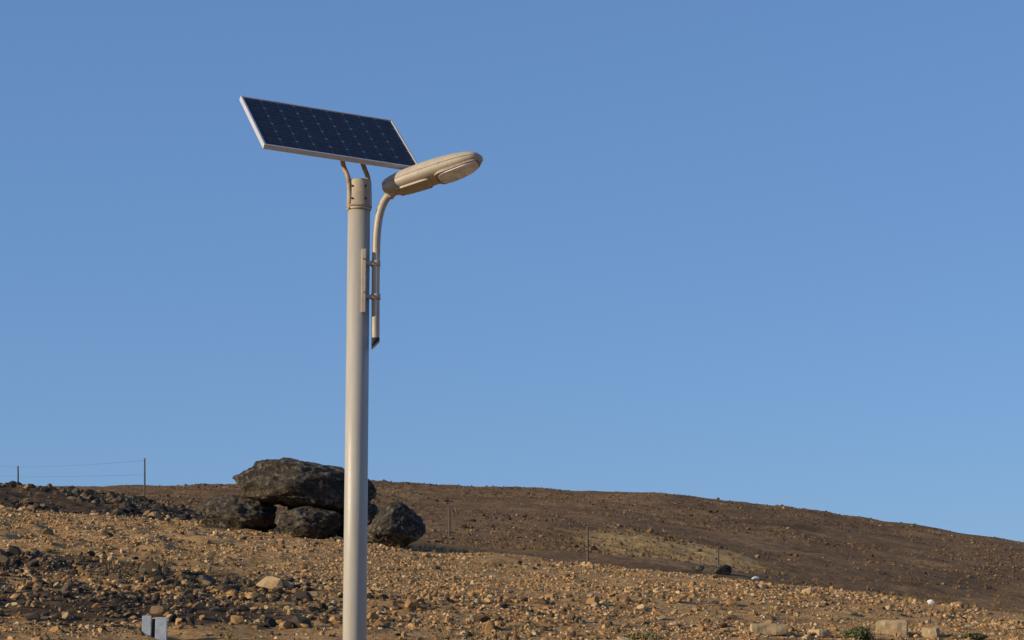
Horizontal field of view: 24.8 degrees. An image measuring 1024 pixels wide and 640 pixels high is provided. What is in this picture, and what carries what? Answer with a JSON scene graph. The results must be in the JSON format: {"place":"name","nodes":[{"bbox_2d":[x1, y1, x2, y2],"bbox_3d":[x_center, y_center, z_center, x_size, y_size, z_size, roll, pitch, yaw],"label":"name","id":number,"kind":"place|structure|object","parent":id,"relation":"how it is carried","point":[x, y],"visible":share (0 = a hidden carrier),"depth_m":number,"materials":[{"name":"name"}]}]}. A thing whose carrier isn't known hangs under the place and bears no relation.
{"place":"outdoors","nodes":[
{"label":"outdoors","id":0,"kind":"place"},
{"bbox_2d":[0,480,1023,639],"bbox_3d":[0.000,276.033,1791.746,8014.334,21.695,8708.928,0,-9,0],"label":"ground","id":1,"kind":"structure","parent":0,"point":[838,573],"depth_m":75.65,"materials":[{"name":"soil"}]},
{"bbox_2d":[5,458,145,496],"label":"wire fence","id":2,"kind":"object","parent":1,"relation":"on","point":[79,476],"visible":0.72,"depth_m":84.16,"materials":[{"name":"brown metal"}]},
{"bbox_2d":[0,481,279,532],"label":"lava stones","id":3,"kind":"object","parent":1,"relation":"on","point":[130,501],"visible":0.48,"depth_m":72.07,"materials":[{"name":"grey stone"}]},
{"bbox_2d":[142,616,166,639],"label":"metal guide post","id":4,"kind":"object","parent":1,"relation":"on","point":[157,626],"visible":1,"depth_m":31.41,"materials":[{"name":"white"}]},
{"bbox_2d":[197,494,276,532],"bbox_3d":[-6.952,4.903,58.570,2.030,1.082,1.472,-4,-10,25],"label":"boulder","id":5,"kind":"object","parent":1,"relation":"on","point":[233,511],"visible":0.77,"depth_m":58.11,"materials":[{"name":"grey stone"}]},
{"bbox_2d":[0,546,476,629],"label":"dark rubble","id":6,"kind":"object","parent":1,"relation":"on","point":[152,567],"visible":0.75,"depth_m":38.26,"materials":[{"name":"stone"}]},
{"bbox_2d":[274,506,342,538],"bbox_3d":[-5.036,5.053,57.723,1.698,0.918,1.500,0,-9,0],"label":"boulder","id":7,"kind":"object","parent":1,"relation":"on","point":[310,522],"visible":0.94,"depth_m":57.24,"materials":[{"name":"grey stone"}]},
{"bbox_2d":[337,503,378,538],"bbox_3d":[-3.858,5.082,58.617,1.241,1.028,1.628,5,-10,-29],"label":"boulder","id":8,"kind":"object","parent":1,"relation":"on","point":[373,510],"visible":0.16,"depth_m":58.16,"materials":[{"name":"grey stone"}]},
{"bbox_2d":[232,457,376,512],"bbox_3d":[-5.264,4.167,58.558,3.272,1.387,2.083,4,-10,-24],"label":"boulder","id":9,"kind":"object","parent":8,"relation":"on","point":[289,482],"visible":0.81,"depth_m":57.81,"materials":[{"name":"grey stone"}]},
{"bbox_2d":[239,96,482,639],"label":"solar street lamp","id":10,"kind":"object","parent":1,"relation":"on","point":[362,140],"visible":1,"depth_m":16.36,"materials":[{"name":"metal"}]},
{"bbox_2d":[367,501,425,547],"bbox_3d":[-2.859,5.111,57.512,1.475,1.257,1.500,0,-9,0],"label":"boulder","id":11,"kind":"object","parent":1,"relation":"on","point":[394,523],"visible":0.91,"depth_m":57.10,"materials":[{"name":"grey stone"}]},
{"bbox_2d":[448,508,450,537],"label":"fence post","id":12,"kind":"object","parent":1,"relation":"on","point":[449,530],"visible":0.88,"depth_m":116.91,"materials":[{"name":"brown wood"}]},
{"bbox_2d":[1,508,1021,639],"bbox_3d":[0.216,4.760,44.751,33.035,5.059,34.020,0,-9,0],"label":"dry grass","id":13,"kind":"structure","parent":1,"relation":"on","point":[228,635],"depth_m":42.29,"materials":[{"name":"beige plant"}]},
{"bbox_2d":[0,507,1023,639],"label":"rubble stones","id":14,"kind":"object","parent":1,"relation":"on","point":[410,603],"visible":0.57,"depth_m":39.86,"materials":[{"name":"brown gravel"}]},
{"bbox_2d":[54,479,1023,610],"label":"hill stones","id":15,"kind":"object","parent":1,"relation":"on","point":[649,530],"visible":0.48,"depth_m":150.18,"materials":[{"name":"brown stone"}]},
{"bbox_2d":[117,484,1023,614],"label":"hill scrub","id":16,"kind":"object","parent":1,"relation":"on","point":[660,553],"visible":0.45,"depth_m":127.13,"materials":[{"name":"brown plant"}]},
{"bbox_2d":[587,526,588,561],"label":"fence post","id":17,"kind":"object","parent":1,"relation":"on","point":[587,544],"visible":0.86,"depth_m":96.89,"materials":[{"name":"brown wood"}]},
{"bbox_2d":[615,632,660,638],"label":"shrub","id":18,"kind":"object","parent":1,"relation":"on","point":[641,635],"visible":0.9,"depth_m":34.96,"materials":[{"name":"green plant"}]},
{"bbox_2d":[691,565,703,572],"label":"dark rock","id":19,"kind":"object","parent":1,"relation":"on","point":[699,569],"visible":0.99,"depth_m":97.58,"materials":[{"name":"grey stone"}]},
{"bbox_2d":[717,547,718,564],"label":"fence post","id":20,"kind":"object","parent":1,"relation":"on","point":[717,555],"visible":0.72,"depth_m":104.18,"materials":[{"name":"brown wood"}]},
{"bbox_2d":[710,564,731,574],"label":"dark rock","id":21,"kind":"object","parent":1,"relation":"on","point":[723,569],"visible":0.94,"depth_m":99.92,"materials":[{"name":"grey stone"}]},
{"bbox_2d":[750,623,786,635],"bbox_3d":[4.030,4.877,36.670,0.567,0.219,0.382,0,-9,-1],"label":"stone block","id":22,"kind":"object","parent":1,"relation":"on","point":[775,629],"depth_m":36.50,"materials":[{"name":"stone"}]},
{"bbox_2d":[808,629,829,636],"bbox_3d":[4.938,5.041,37.496,0.238,0.142,0.363,3,-10,-20],"label":"stone block","id":23,"kind":"object","parent":1,"relation":"on","point":[822,632],"depth_m":37.35,"materials":[{"name":"stone"}]},
{"bbox_2d":[842,626,874,639],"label":"shrub","id":24,"kind":"object","parent":1,"relation":"on","point":[863,632],"visible":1,"depth_m":37.39,"materials":[{"name":"green plant"}]},
{"bbox_2d":[875,620,907,636],"bbox_3d":[6.382,5.197,39.181,0.548,0.324,0.380,-2,-9,11],"label":"stone block","id":25,"kind":"object","parent":1,"relation":"on","point":[890,627],"depth_m":39.01,"materials":[{"name":"stone"}]},
{"bbox_2d":[921,627,939,637],"bbox_3d":[7.026,5.255,39.163,0.299,0.192,0.372,-3,-10,19],"label":"stone block","id":26,"kind":"object","parent":1,"relation":"on","point":[928,632],"depth_m":39.00,"materials":[{"name":"stone"}]},
{"bbox_2d":[960,633,988,639],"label":"shrub","id":27,"kind":"object","parent":1,"relation":"on","point":[976,636],"visible":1,"depth_m":39.05,"materials":[{"name":"green plant"}]},
{"bbox_2d":[0,0,1023,541],"label":"sky","id":28,"kind":"structure","parent":0,"point":[770,252],"materials":[{"name":"blue"}]}
]}

